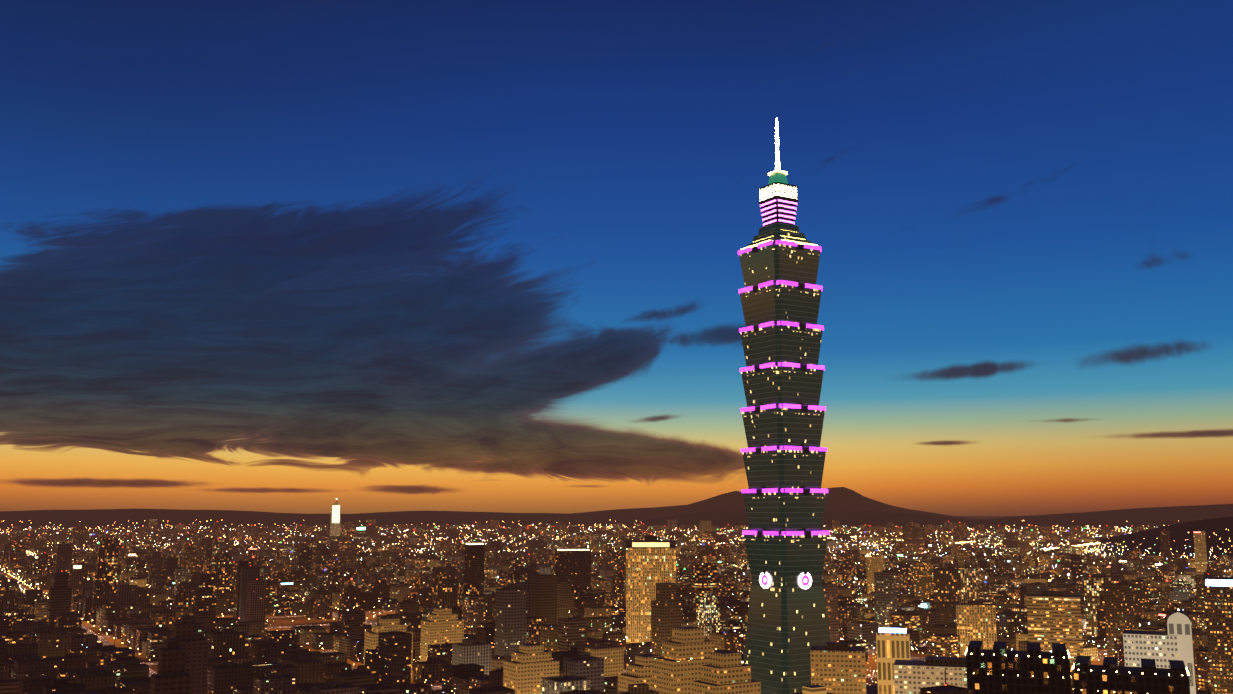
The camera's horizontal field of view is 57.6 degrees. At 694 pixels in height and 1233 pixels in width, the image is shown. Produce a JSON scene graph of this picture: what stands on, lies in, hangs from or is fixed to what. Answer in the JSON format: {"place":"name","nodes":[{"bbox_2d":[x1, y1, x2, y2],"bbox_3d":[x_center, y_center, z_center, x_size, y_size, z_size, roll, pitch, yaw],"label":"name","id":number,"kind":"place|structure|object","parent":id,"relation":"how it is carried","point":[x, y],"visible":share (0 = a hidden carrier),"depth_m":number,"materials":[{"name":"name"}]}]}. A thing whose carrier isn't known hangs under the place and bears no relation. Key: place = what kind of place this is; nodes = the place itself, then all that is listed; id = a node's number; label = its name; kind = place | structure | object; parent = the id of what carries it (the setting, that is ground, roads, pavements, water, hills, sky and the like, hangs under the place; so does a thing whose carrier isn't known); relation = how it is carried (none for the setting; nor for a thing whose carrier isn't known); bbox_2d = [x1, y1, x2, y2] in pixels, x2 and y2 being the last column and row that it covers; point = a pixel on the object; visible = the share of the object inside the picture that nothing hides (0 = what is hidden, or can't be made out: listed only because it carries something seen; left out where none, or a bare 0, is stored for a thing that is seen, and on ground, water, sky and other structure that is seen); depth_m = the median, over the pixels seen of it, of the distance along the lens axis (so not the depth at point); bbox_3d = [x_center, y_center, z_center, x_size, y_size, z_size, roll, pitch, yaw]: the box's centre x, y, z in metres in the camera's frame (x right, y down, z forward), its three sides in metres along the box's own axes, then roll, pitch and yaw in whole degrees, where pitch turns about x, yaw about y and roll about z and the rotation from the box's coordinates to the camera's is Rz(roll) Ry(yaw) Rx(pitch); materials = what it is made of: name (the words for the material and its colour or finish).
{"place":"outdoors","nodes":[
{"label":"outdoors","id":0,"kind":"place"},
{"bbox_2d":[0,509,652,528],"bbox_3d":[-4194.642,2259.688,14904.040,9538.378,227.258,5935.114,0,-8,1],"label":"distant hills","id":1,"kind":"structure","parent":0,"point":[94,518],"depth_m":14547.29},
{"bbox_2d":[0,527,1207,689],"bbox_3d":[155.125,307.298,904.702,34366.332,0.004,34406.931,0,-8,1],"label":"roads","id":2,"kind":"structure","parent":0,"point":[367,622],"depth_m":1601.78,"materials":[{"name":"black asphalt"}]},
{"bbox_2d":[0,516,1212,693],"bbox_3d":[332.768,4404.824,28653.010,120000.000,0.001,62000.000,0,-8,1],"label":"ground","id":3,"kind":"structure","parent":0,"point":[871,665],"depth_m":1745.15,"materials":[{"name":"black"}]},
{"bbox_2d":[0,498,1226,693],"bbox_3d":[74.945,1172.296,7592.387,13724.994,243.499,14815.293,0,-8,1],"label":"city lights","id":4,"kind":"object","parent":3,"relation":"on","point":[684,569],"visible":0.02,"depth_m":4445.81},
{"bbox_2d":[0,519,1232,693],"bbox_3d":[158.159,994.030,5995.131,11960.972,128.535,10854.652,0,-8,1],"label":"city buildings","id":5,"kind":"structure","parent":3,"relation":"on","point":[188,640],"depth_m":1769.09,"materials":[{"name":"brown concrete"}]},
{"bbox_2d":[330,499,1232,693],"bbox_3d":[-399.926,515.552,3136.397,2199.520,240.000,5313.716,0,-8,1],"label":"buildings","id":6,"kind":"structure","parent":3,"relation":"on","point":[690,660],"depth_m":832.54,"materials":[{"name":"brown concrete"}]},
{"bbox_2d":[738,170,830,693],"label":"skyscraper","id":7,"kind":"structure","parent":3,"relation":"on","point":[784,494],"depth_m":909.06,"materials":[{"name":"green glass"}]},
{"bbox_2d":[775,118,779,169],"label":"spire","id":8,"kind":"structure","parent":7,"relation":"on","point":[777,162],"depth_m":963.62,"materials":[{"name":"white metal"}]},
{"bbox_2d":[642,510,1036,528],"bbox_3d":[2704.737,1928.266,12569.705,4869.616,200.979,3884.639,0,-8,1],"label":"guanyin foothills","id":9,"kind":"structure","parent":3,"relation":"on","point":[851,519],"depth_m":12450.43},
{"bbox_2d":[851,538,1099,552],"bbox_3d":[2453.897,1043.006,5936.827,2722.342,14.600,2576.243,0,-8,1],"label":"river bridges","id":10,"kind":"structure","parent":3,"relation":"on","point":[1085,547],"depth_m":5519.75,"materials":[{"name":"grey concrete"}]},
{"bbox_2d":[1,520,1229,550],"bbox_3d":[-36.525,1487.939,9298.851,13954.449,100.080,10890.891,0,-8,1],"label":"distant city lights","id":11,"kind":"object","parent":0,"point":[855,538],"visible":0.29,"depth_m":5697.32},
{"bbox_2d":[0,0,1232,515],"label":"sky","id":12,"kind":"structure","parent":0,"point":[277,256],"materials":[{"name":"blue"}]},
{"bbox_2d":[571,487,976,519],"bbox_3d":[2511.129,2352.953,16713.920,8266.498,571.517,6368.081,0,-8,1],"label":"mountain","id":13,"kind":"structure","parent":0,"point":[841,499],"depth_m":16856.67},
{"bbox_2d":[958,545,1099,550],"bbox_3d":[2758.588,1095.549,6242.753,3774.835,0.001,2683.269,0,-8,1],"label":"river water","id":14,"kind":"structure","parent":0,"point":[1052,547],"depth_m":5613.21,"materials":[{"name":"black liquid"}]},
{"bbox_2d":[977,504,1232,529],"bbox_3d":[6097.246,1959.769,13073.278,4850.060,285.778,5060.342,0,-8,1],"label":"ridge","id":15,"kind":"structure","parent":0,"point":[1147,518],"depth_m":12750.25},
{"bbox_2d":[1100,517,1232,560],"bbox_3d":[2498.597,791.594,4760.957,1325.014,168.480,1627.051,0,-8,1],"label":"hill","id":16,"kind":"structure","parent":0,"point":[1180,535],"depth_m":4649.06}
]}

